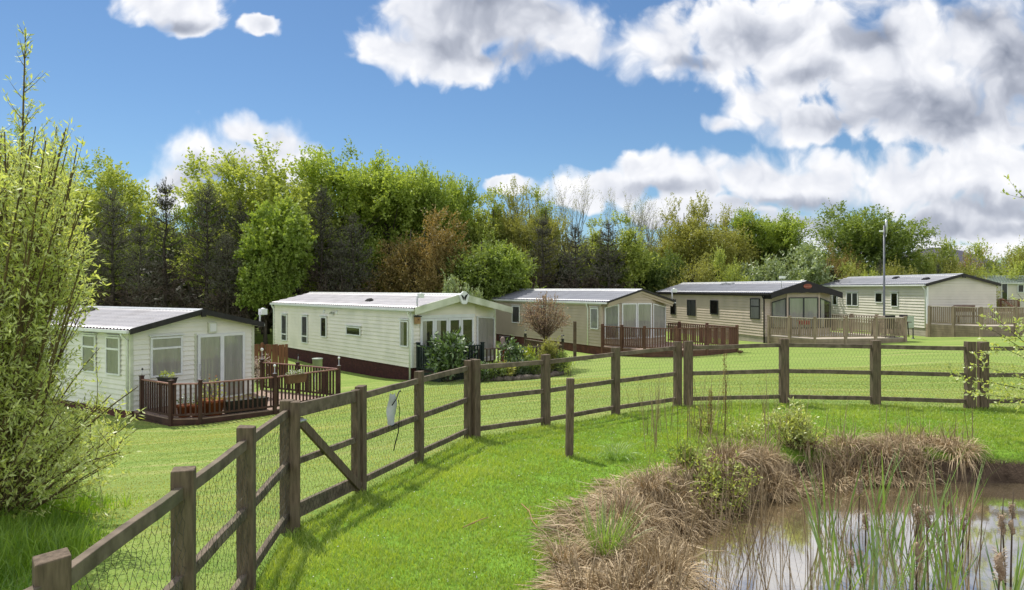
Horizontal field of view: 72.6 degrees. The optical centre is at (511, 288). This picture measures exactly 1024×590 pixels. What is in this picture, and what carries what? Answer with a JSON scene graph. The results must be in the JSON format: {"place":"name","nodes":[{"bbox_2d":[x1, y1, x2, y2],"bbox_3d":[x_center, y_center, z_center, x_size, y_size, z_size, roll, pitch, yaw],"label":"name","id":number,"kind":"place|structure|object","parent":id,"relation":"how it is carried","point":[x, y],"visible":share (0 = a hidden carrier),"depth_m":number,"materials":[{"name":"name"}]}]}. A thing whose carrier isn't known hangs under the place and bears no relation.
{"place":"outdoors","nodes":[
{"label":"outdoors","id":0,"kind":"place"},
{"bbox_2d":[0,475,156,589],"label":"long grass","id":1,"kind":"structure","parent":0,"point":[24,541],"depth_m":6.38,"materials":[{"name":"plant"}]},
{"bbox_2d":[0,302,1023,589],"bbox_3d":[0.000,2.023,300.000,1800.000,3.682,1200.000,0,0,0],"label":"ground","id":2,"kind":"structure","parent":0,"point":[1010,470],"depth_m":11.17,"materials":[{"name":"plant"}]},
{"bbox_2d":[0,22,145,524],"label":"willow tree","id":3,"kind":"object","parent":2,"relation":"on","point":[34,288],"visible":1,"depth_m":6.73,"materials":[{"name":"green plant"}]},
{"bbox_2d":[3,147,177,305],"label":"beech tree","id":4,"kind":"object","parent":2,"relation":"on","point":[110,177],"visible":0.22,"depth_m":45.63,"materials":[{"name":"green plant"}]},
{"bbox_2d":[62,222,127,305],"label":"pine tree","id":5,"kind":"object","parent":2,"relation":"on","point":[84,229],"visible":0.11,"depth_m":40.02,"materials":[{"name":"green plant"}]},
{"bbox_2d":[70,187,169,306],"bbox_3d":[-22.779,-1.040,39.747,4.884,9.867,5.762,0,0,26],"label":"pine tree","id":6,"kind":"object","parent":2,"relation":"on","point":[114,261],"visible":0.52,"depth_m":39.84,"materials":[{"name":"green plant"}]},
{"bbox_2d":[113,219,170,307],"bbox_3d":[-20.854,-0.071,38.915,3.464,7.734,3.813,0,0,-23],"label":"pine tree","id":7,"kind":"object","parent":2,"relation":"on","point":[139,239],"visible":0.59,"depth_m":38.91,"materials":[{"name":"green plant"}]},
{"bbox_2d":[41,305,266,418],"bbox_3d":[-14.830,2.415,25.402,12.030,3.550,4.870,0,0,33],"label":"holiday home","id":8,"kind":"object","parent":2,"relation":"on","point":[189,345],"visible":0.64,"depth_m":22.00,"materials":[{"name":"white plastic"}]},
{"bbox_2d":[80,332,97,372],"bbox_3d":[-13.219,1.996,21.767,0.883,1.235,0.090,0,0,33],"label":"window","id":9,"kind":"structure","parent":8,"relation":"in","point":[88,341],"depth_m":21.78,"materials":[{"name":"glass"}]},
{"bbox_2d":[103,334,119,375],"bbox_3d":[-12.043,2.000,21.022,0.875,1.219,0.090,0,0,32],"label":"window","id":10,"kind":"structure","parent":8,"relation":"in","point":[112,344],"depth_m":21.06,"materials":[{"name":"glass"}]},
{"bbox_2d":[148,334,184,377],"bbox_3d":[-10.620,2.059,21.460,0.090,1.279,1.119,0,0,33],"label":"window","id":11,"kind":"structure","parent":8,"relation":"in","point":[166,353],"depth_m":21.46,"materials":[{"name":"glass"}]},
{"bbox_2d":[197,332,244,398],"bbox_3d":[-9.576,2.577,23.058,0.105,2.174,1.750,0,0,32],"label":"patio door","id":12,"kind":"structure","parent":8,"relation":"in","point":[222,355],"depth_m":23.04,"materials":[{"name":"glass"}]},
{"bbox_2d":[24,399,299,589],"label":"timber fence","id":13,"kind":"object","parent":2,"relation":"on","point":[59,569],"visible":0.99,"depth_m":4.29,"materials":[{"name":"wood"}]},
{"bbox_2d":[300,389,361,518],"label":"timber gate","id":14,"kind":"structure","parent":13,"relation":"attached to","point":[349,484],"depth_m":7.15,"materials":[{"name":"wood"}]},
{"bbox_2d":[136,176,198,307],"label":"pine tree","id":15,"kind":"object","parent":2,"relation":"on","point":[161,201],"visible":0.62,"depth_m":41.90,"materials":[{"name":"green plant"}]},
{"bbox_2d":[158,181,245,314],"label":"pine tree","id":16,"kind":"object","parent":2,"relation":"on","point":[207,258],"visible":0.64,"depth_m":42.68,"materials":[{"name":"green plant"}]},
{"bbox_2d":[169,164,261,310],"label":"beech tree","id":17,"kind":"object","parent":2,"relation":"on","point":[185,219],"visible":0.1,"depth_m":48.82,"materials":[{"name":"green plant"}]},
{"bbox_2d":[181,232,269,335],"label":"pine tree","id":18,"kind":"object","parent":2,"relation":"on","point":[228,289],"visible":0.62,"depth_m":40.80,"materials":[{"name":"green plant"}]},
{"bbox_2d":[133,359,340,426],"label":"timber deck","id":19,"kind":"structure","parent":2,"relation":"on","point":[169,415],"depth_m":20.37,"materials":[{"name":"wood"}]},
{"bbox_2d":[209,196,272,329],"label":"pine tree","id":20,"kind":"object","parent":2,"relation":"on","point":[238,217],"visible":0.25,"depth_m":43.84,"materials":[{"name":"green plant"}]},
{"bbox_2d":[155,132,354,333],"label":"beech tree","id":21,"kind":"object","parent":2,"relation":"on","point":[270,185],"visible":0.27,"depth_m":46.79,"materials":[{"name":"green plant"}]},
{"bbox_2d":[233,254,303,343],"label":"maple tree","id":22,"kind":"object","parent":2,"relation":"on","point":[259,285],"visible":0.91,"depth_m":40.13,"materials":[{"name":"green plant"}]},
{"bbox_2d":[254,343,287,375],"bbox_3d":[-10.214,3.002,28.983,1.775,1.500,0.175,0,0,0],"label":"fence panel","id":23,"kind":"object","parent":2,"relation":"on","point":[276,353],"visible":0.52,"depth_m":29.01,"materials":[{"name":"wood"}]},
{"bbox_2d":[229,194,318,299],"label":"maple tree","id":24,"kind":"object","parent":2,"relation":"on","point":[279,235],"visible":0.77,"depth_m":40.70,"materials":[{"name":"green plant"}]},
{"bbox_2d":[292,184,349,295],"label":"pine tree","id":25,"kind":"object","parent":2,"relation":"on","point":[321,249],"visible":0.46,"depth_m":44.84,"materials":[{"name":"green plant"}]},
{"bbox_2d":[318,237,360,291],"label":"pine tree","id":26,"kind":"object","parent":2,"relation":"on","point":[339,254],"visible":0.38,"depth_m":43.87,"materials":[{"name":"green plant"}]},
{"bbox_2d":[282,142,420,291],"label":"beech tree","id":27,"kind":"object","parent":2,"relation":"on","point":[377,183],"visible":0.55,"depth_m":48.64,"materials":[{"name":"green plant"}]},
{"bbox_2d":[325,212,383,292],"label":"pine tree","id":28,"kind":"object","parent":2,"relation":"on","point":[349,236],"visible":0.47,"depth_m":44.86,"materials":[{"name":"green plant"}]},
{"bbox_2d":[309,135,459,292],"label":"beech tree","id":29,"kind":"object","parent":2,"relation":"on","point":[385,232],"visible":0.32,"depth_m":50.24,"materials":[{"name":"green plant"}]},
{"bbox_2d":[270,291,512,379],"bbox_3d":[-6.200,1.918,31.867,4.620,3.624,14.182,0,0,-40],"label":"holiday home","id":30,"kind":"object","parent":2,"relation":"on","point":[376,334],"visible":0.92,"depth_m":28.10,"materials":[{"name":"white plastic"}]},
{"bbox_2d":[420,319,434,363],"bbox_3d":[-3.135,1.951,25.858,0.611,1.657,0.043,0,0,-39],"label":"window","id":31,"kind":"structure","parent":30,"relation":"in","point":[427,326],"depth_m":25.84,"materials":[{"name":"white plastic"}]},
{"bbox_2d":[461,317,473,357],"bbox_3d":[-1.728,1.951,27.019,0.609,1.657,0.043,0,0,-39],"label":"window","id":32,"kind":"structure","parent":30,"relation":"in","point":[467,324],"depth_m":27.07,"materials":[{"name":"white plastic"}]},
{"bbox_2d":[477,316,494,357],"bbox_3d":[-1.042,1.931,27.855,0.043,1.697,1.208,0,0,32],"label":"window","id":33,"kind":"structure","parent":30,"relation":"in","point":[485,325],"depth_m":27.91,"materials":[{"name":"glass"}]},
{"bbox_2d":[355,360,471,493],"bbox_3d":[-1.186,1.806,9.186,0.131,1.457,3.086,0,0,20],"label":"timber fence","id":34,"kind":"object","parent":2,"relation":"on","point":[420,449],"visible":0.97,"depth_m":9.07,"materials":[{"name":"wood"}]},
{"bbox_2d":[386,390,400,450],"bbox_3d":[-1.402,1.585,8.350,0.094,0.710,0.286,0,0,19],"label":"plastic sheet","id":35,"kind":"object","parent":34,"relation":"attached to","point":[391,408],"visible":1,"depth_m":8.30,"materials":[{"name":"plastic"}]},
{"bbox_2d":[356,204,473,292],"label":"rusty tree","id":36,"kind":"object","parent":2,"relation":"on","point":[407,266],"visible":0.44,"depth_m":45.65,"materials":[{"name":"brown plant"}]},
{"bbox_2d":[393,156,484,285],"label":"beech tree","id":37,"kind":"object","parent":2,"relation":"on","point":[430,184],"visible":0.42,"depth_m":50.59,"materials":[{"name":"green plant"}]},
{"bbox_2d":[416,326,468,381],"bbox_3d":[-2.372,2.394,24.632,1.849,2.196,1.671,0,0,14],"label":"laurel shrub","id":38,"kind":"object","parent":2,"relation":"on","point":[448,353],"visible":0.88,"depth_m":24.29,"materials":[{"name":"green plant"}]},
{"bbox_2d":[414,243,476,292],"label":"rusty tree","id":39,"kind":"object","parent":2,"relation":"on","point":[429,274],"visible":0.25,"depth_m":44.04,"materials":[{"name":"brown plant"}]},
{"bbox_2d":[64,254,842,329],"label":"undergrowth","id":40,"kind":"object","parent":2,"relation":"on","point":[376,290],"visible":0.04,"depth_m":53.83,"materials":[{"name":"green plant"}]},
{"bbox_2d":[416,342,500,381],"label":"timber deck","id":41,"kind":"structure","parent":2,"relation":"on","point":[431,370],"depth_m":25.28,"materials":[{"name":"wood"}]},
{"bbox_2d":[441,269,482,297],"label":"shrub","id":42,"kind":"object","parent":2,"relation":"on","point":[451,281],"visible":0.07,"depth_m":40.08,"materials":[{"name":"green plant"}]},
{"bbox_2d":[465,189,501,255],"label":"poplar tree","id":43,"kind":"object","parent":2,"relation":"on","point":[481,226],"visible":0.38,"depth_m":53.41,"materials":[{"name":"green plant"}]},
{"bbox_2d":[434,230,545,301],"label":"woodland tree","id":44,"kind":"object","parent":2,"relation":"on","point":[465,271],"visible":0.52,"depth_m":43.91,"materials":[{"name":"green plant"}]},
{"bbox_2d":[475,182,520,244],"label":"poplar tree","id":45,"kind":"object","parent":2,"relation":"on","point":[495,209],"visible":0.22,"depth_m":54.91,"materials":[{"name":"green plant"}]},
{"bbox_2d":[482,242,532,296],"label":"maple tree","id":46,"kind":"object","parent":2,"relation":"on","point":[519,268],"visible":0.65,"depth_m":43.80,"materials":[{"name":"green plant"}]},
{"bbox_2d":[470,336,563,362],"bbox_3d":[0.741,2.764,28.381,2.715,1.211,5.864,0,0,22],"label":"garden railing","id":47,"kind":"object","parent":2,"relation":"on","point":[527,341],"visible":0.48,"depth_m":27.59,"materials":[{"name":"wood"}]},
{"bbox_2d":[481,370,570,380],"bbox_3d":[0.538,3.106,24.616,3.888,0.284,1.064,0,0,-25],"label":"stone edging","id":48,"kind":"object","parent":2,"relation":"on","point":[530,376],"visible":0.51,"depth_m":24.06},
{"bbox_2d":[486,176,578,288],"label":"olive green tree","id":49,"kind":"object","parent":2,"relation":"on","point":[525,235],"visible":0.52,"depth_m":53.43,"materials":[{"name":"green plant"}]},
{"bbox_2d":[524,214,562,288],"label":"pine tree","id":50,"kind":"object","parent":2,"relation":"on","point":[541,255],"visible":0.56,"depth_m":49.88,"materials":[{"name":"green plant"}]},
{"bbox_2d":[524,183,563,288],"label":"poplar tree","id":51,"kind":"object","parent":2,"relation":"on","point":[541,210],"visible":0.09,"depth_m":55.06,"materials":[{"name":"green plant"}]},
{"bbox_2d":[518,291,571,343],"bbox_3d":[1.291,1.720,27.569,2.223,3.380,2.277,0,0,0],"label":"round tree","id":52,"kind":"object","parent":2,"relation":"on","point":[545,328],"visible":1,"depth_m":27.27,"materials":[{"name":"brown plant"}]},
{"bbox_2d":[521,522,603,569],"bbox_3d":[0.438,2.023,5.529,0.812,0.358,0.757,0,0,-29],"label":"rush tuft","id":53,"kind":"object","parent":2,"relation":"on","point":[564,554],"visible":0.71,"depth_m":5.54,"materials":[{"name":"plant"}]},
{"bbox_2d":[525,166,599,279],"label":"ash tree","id":54,"kind":"object","parent":2,"relation":"on","point":[582,211],"visible":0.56,"depth_m":56.41,"materials":[{"name":"grey plant"}]},
{"bbox_2d":[565,378,573,457],"bbox_3d":[0.754,1.786,9.112,0.104,1.230,0.092,0,1,-8],"label":"stake","id":55,"kind":"object","parent":2,"relation":"on","point":[569,439],"visible":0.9,"depth_m":9.07,"materials":[{"name":"wood"}]},
{"bbox_2d":[470,341,681,438],"bbox_3d":[1.202,1.759,11.834,4.431,1.558,0.332,0,0,-32],"label":"timber fence","id":56,"kind":"object","parent":2,"relation":"on","point":[545,362],"visible":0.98,"depth_m":11.65,"materials":[{"name":"wood"}]},
{"bbox_2d":[552,221,603,288],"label":"pine tree","id":57,"kind":"object","parent":2,"relation":"on","point":[575,261],"visible":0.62,"depth_m":49.81,"materials":[{"name":"green plant"}]},
{"bbox_2d":[491,288,676,353],"bbox_3d":[3.301,1.782,39.989,4.500,3.616,13.290,0,0,-29],"label":"holiday home","id":58,"kind":"object","parent":2,"relation":"on","point":[589,311],"visible":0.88,"depth_m":35.21,"materials":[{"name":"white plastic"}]},
{"bbox_2d":[605,304,618,338],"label":"window","id":59,"kind":"structure","parent":58,"relation":"in","point":[612,312],"depth_m":33.71,"materials":[{"name":"glass"}]},
{"bbox_2d":[622,303,636,338],"bbox_3d":[5.706,1.580,33.884,0.889,1.720,0.043,0,0,-29],"label":"window","id":60,"kind":"structure","parent":58,"relation":"in","point":[629,310],"depth_m":33.88,"materials":[{"name":"glass"}]},
{"bbox_2d":[637,303,651,337],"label":"window","id":61,"kind":"structure","parent":58,"relation":"in","point":[644,310],"depth_m":34.35,"materials":[{"name":"glass"}]},
{"bbox_2d":[653,303,665,337],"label":"window","id":62,"kind":"structure","parent":58,"relation":"in","point":[659,311],"depth_m":35.11,"materials":[{"name":"glass"}]},
{"bbox_2d":[564,214,618,288],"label":"poplar tree","id":63,"kind":"object","parent":2,"relation":"on","point":[594,236],"visible":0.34,"depth_m":52.92,"materials":[{"name":"green plant"}]},
{"bbox_2d":[548,487,653,569],"bbox_3d":[0.730,1.983,5.641,0.910,0.688,0.907,0,0,0],"label":"rush tussock","id":64,"kind":"object","parent":2,"relation":"on","point":[604,533],"visible":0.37,"depth_m":5.59,"materials":[{"name":"plant"}]},
{"bbox_2d":[584,220,631,288],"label":"pine tree","id":65,"kind":"object","parent":2,"relation":"on","point":[607,255],"visible":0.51,"depth_m":50.85,"materials":[{"name":"green plant"}]},
{"bbox_2d":[588,435,643,460],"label":"rush tuft","id":66,"kind":"object","parent":2,"relation":"on","point":[619,455],"visible":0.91,"depth_m":8.87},
{"bbox_2d":[599,188,656,240],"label":"ash tree","id":67,"kind":"object","parent":2,"relation":"on","point":[633,218],"visible":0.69,"depth_m":59.28,"materials":[{"name":"grey plant"}]},
{"bbox_2d":[602,210,661,288],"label":"poplar tree","id":68,"kind":"object","parent":2,"relation":"on","point":[635,260],"visible":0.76,"depth_m":51.99,"materials":[{"name":"green plant"}]},
{"bbox_2d":[254,400,1023,589],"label":"grass","id":69,"kind":"structure","parent":2,"relation":"on","point":[285,559],"depth_m":7.73,"materials":[{"name":"plant"}]},
{"bbox_2d":[630,199,675,254],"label":"ash tree","id":70,"kind":"object","parent":2,"relation":"on","point":[651,231],"visible":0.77,"depth_m":59.77,"materials":[{"name":"grey plant"}]},
{"bbox_2d":[636,242,688,293],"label":"woodland tree","id":71,"kind":"object","parent":2,"relation":"on","point":[661,272],"visible":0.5,"depth_m":53.03,"materials":[{"name":"green plant"}]},
{"bbox_2d":[601,321,738,356],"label":"timber deck","id":72,"kind":"structure","parent":2,"relation":"on","point":[716,335],"depth_m":31.86,"materials":[{"name":"wood"}]},
{"bbox_2d":[664,434,706,467],"bbox_3d":[2.113,1.981,8.400,0.580,0.465,0.540,0,0,14],"label":"sallow bush","id":73,"kind":"object","parent":2,"relation":"on","point":[686,452],"visible":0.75,"depth_m":8.32,"materials":[{"name":"green plant"}]},
{"bbox_2d":[653,241,722,290],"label":"shrub","id":74,"kind":"object","parent":2,"relation":"on","point":[701,273],"visible":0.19,"depth_m":50.85,"materials":[{"name":"green plant"}]},
{"bbox_2d":[644,189,736,282],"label":"olive green tree","id":75,"kind":"object","parent":2,"relation":"on","point":[692,231],"visible":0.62,"depth_m":57.34,"materials":[{"name":"green plant"}]},
{"bbox_2d":[682,405,735,433],"bbox_3d":[2.890,1.974,10.346,0.620,0.501,0.691,0,0,-12],"label":"sallow bush","id":76,"kind":"object","parent":2,"relation":"on","point":[693,425],"visible":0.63,"depth_m":10.34,"materials":[{"name":"green plant"}]},
{"bbox_2d":[666,447,762,519],"bbox_3d":[2.353,2.279,7.858,0.954,0.934,1.252,0,0,39],"label":"sallow bush","id":77,"kind":"object","parent":2,"relation":"on","point":[715,475],"visible":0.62,"depth_m":7.89,"materials":[{"name":"green plant"}]},
{"bbox_2d":[709,242,753,281],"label":"shrub","id":78,"kind":"object","parent":2,"relation":"on","point":[730,275],"visible":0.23,"depth_m":51.44,"materials":[{"name":"green plant"}]},
{"bbox_2d":[691,202,774,278],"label":"olive green tree","id":79,"kind":"object","parent":2,"relation":"on","point":[740,249],"visible":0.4,"depth_m":58.72,"materials":[{"name":"green plant"}]},
{"bbox_2d":[722,408,772,441],"bbox_3d":[3.312,1.952,9.909,0.668,0.532,0.567,0,0,0],"label":"sallow bush","id":80,"kind":"object","parent":2,"relation":"on","point":[739,430],"visible":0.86,"depth_m":9.84,"materials":[{"name":"green plant"}]},
{"bbox_2d":[655,276,842,342],"bbox_3d":[13.763,1.291,42.969,4.380,3.878,14.013,0,0,-13],"label":"holiday home","id":81,"kind":"object","parent":2,"relation":"on","point":[747,307],"visible":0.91,"depth_m":38.25,"materials":[{"name":"plastic plank cladding"},{"name":"slate grey steel"},{"name":"glass"}]},
{"bbox_2d":[789,297,818,327],"bbox_3d":[15.233,1.270,36.414,1.754,1.620,0.050,0,0,-13],"label":"window","id":82,"kind":"structure","parent":81,"relation":"in","point":[802,307],"depth_m":36.41,"materials":[{"name":"grey glass"}]},
{"bbox_2d":[738,252,790,280],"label":"shrub","id":83,"kind":"object","parent":2,"relation":"on","point":[775,273],"visible":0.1,"depth_m":52.45,"materials":[{"name":"green plant"}]},
{"bbox_2d":[723,207,816,278],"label":"woodland tree","id":84,"kind":"object","parent":2,"relation":"on","point":[785,229],"visible":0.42,"depth_m":59.91,"materials":[{"name":"green plant"}]},
{"bbox_2d":[738,234,840,284],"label":"shrub","id":85,"kind":"object","parent":2,"relation":"on","point":[809,270],"visible":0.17,"depth_m":52.58,"materials":[{"name":"green plant"}]},
{"bbox_2d":[757,396,832,451],"bbox_3d":[3.803,1.858,9.495,0.881,0.725,1.022,0,0,0],"label":"sallow bush","id":86,"kind":"object","parent":2,"relation":"on","point":[797,424],"visible":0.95,"depth_m":9.39,"materials":[{"name":"green plant"}]},
{"bbox_2d":[683,338,975,408],"bbox_3d":[5.736,1.669,12.748,5.127,1.504,0.256,0,0,4],"label":"timber fence","id":87,"kind":"object","parent":2,"relation":"on","point":[875,372],"visible":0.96,"depth_m":12.75,"materials":[{"name":"wood"}]},
{"bbox_2d":[767,313,907,343],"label":"timber deck","id":88,"kind":"structure","parent":2,"relation":"on","point":[849,326],"depth_m":33.78,"materials":[{"name":"wood"}]},
{"bbox_2d":[783,198,944,276],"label":"hawthorn tree","id":89,"kind":"object","parent":2,"relation":"on","point":[866,236],"visible":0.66,"depth_m":62.11,"materials":[{"name":"green plant"}]},
{"bbox_2d":[821,273,1001,336],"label":"holiday home","id":90,"kind":"object","parent":2,"relation":"on","point":[916,296],"visible":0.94,"depth_m":41.20,"materials":[{"name":"plastic"}]},
{"bbox_2d":[903,244,944,274],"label":"hedge bush","id":91,"kind":"object","parent":2,"relation":"on","point":[929,270],"visible":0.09,"depth_m":60.64,"materials":[{"name":"green plant"}]},
{"bbox_2d":[918,230,986,276],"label":"hedge bush","id":92,"kind":"object","parent":2,"relation":"on","point":[947,246],"visible":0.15,"depth_m":60.41,"materials":[{"name":"green plant"}]},
{"bbox_2d":[934,242,983,277],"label":"hedge bush","id":93,"kind":"object","parent":2,"relation":"on","point":[953,268],"visible":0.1,"depth_m":59.59,"materials":[{"name":"green plant"}]},
{"bbox_2d":[926,306,1023,336],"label":"timber deck","id":94,"kind":"structure","parent":2,"relation":"on","point":[952,328],"depth_m":37.33,"materials":[{"name":"wood"}]},
{"bbox_2d":[944,174,1023,417],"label":"sallow tree","id":95,"kind":"object","parent":2,"relation":"on","point":[1005,386],"visible":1,"depth_m":10.33,"materials":[{"name":"green plant"}]},
{"bbox_2d":[955,235,1023,275],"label":"hedge bush","id":96,"kind":"object","parent":2,"relation":"on","point":[990,263],"visible":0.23,"depth_m":62.67,"materials":[{"name":"green plant"}]},
{"bbox_2d":[970,254,1023,305],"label":"hedge bush","id":97,"kind":"object","parent":2,"relation":"on","point":[1020,267],"visible":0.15,"depth_m":56.67,"materials":[{"name":"green plant"}]},
{"bbox_2d":[977,341,1023,408],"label":"timber fence","id":98,"kind":"object","parent":2,"relation":"on","point":[983,401],"visible":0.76,"depth_m":12.44,"materials":[{"name":"wood"}]},
{"bbox_2d":[983,275,1023,316],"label":"holiday home","id":99,"kind":"object","parent":2,"relation":"on","point":[1009,287],"visible":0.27,"depth_m":56.12,"materials":[{"name":"plastic"}]},
{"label":"flower bed","id":100,"kind":"structure","parent":2,"relation":"on","visible":0},
{"bbox_2d":[496,335,527,362],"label":"garden shrub","id":101,"kind":"object","parent":100,"relation":"on","point":[513,350],"visible":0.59,"depth_m":25.06,"materials":[{"name":"green plant"}]},
{"bbox_2d":[537,336,563,371],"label":"broom shrub","id":102,"kind":"object","parent":100,"relation":"on","point":[548,347],"visible":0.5,"depth_m":25.47,"materials":[{"name":"green plant"}]},
{"bbox_2d":[0,0,1023,287],"label":"sky","id":103,"kind":"structure","parent":0,"point":[912,108],"materials":[{"name":"blue"}]},
{"bbox_2d":[673,481,1023,589],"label":"water","id":104,"kind":"structure","parent":0,"point":[994,492],"depth_m":7.00,"materials":[{"name":"liquid"}]},
{"bbox_2d":[511,471,718,589],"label":"straw litter","id":105,"kind":"object","parent":104,"relation":"on","point":[564,522],"visible":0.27,"depth_m":6.37,"materials":[{"name":"plant"}]},
{"bbox_2d":[519,416,999,589],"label":"dry sedge","id":106,"kind":"object","parent":104,"relation":"on","point":[750,458],"visible":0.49,"depth_m":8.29,"materials":[{"name":"plant"}]},
{"bbox_2d":[622,360,988,589],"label":"dead reed stems","id":107,"kind":"object","parent":104,"relation":"on","point":[753,514],"visible":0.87,"depth_m":6.73,"materials":[{"name":"plant"}]},
{"bbox_2d":[794,442,1023,589],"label":"reed blades","id":108,"kind":"object","parent":104,"relation":"on","point":[952,563],"visible":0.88,"depth_m":6.04,"materials":[{"name":"plant"}]},
{"bbox_2d":[991,521,1009,589],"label":"bulrush","id":109,"kind":"object","parent":104,"relation":"on","point":[998,560],"visible":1,"depth_m":4.99,"materials":[{"name":"plant"}]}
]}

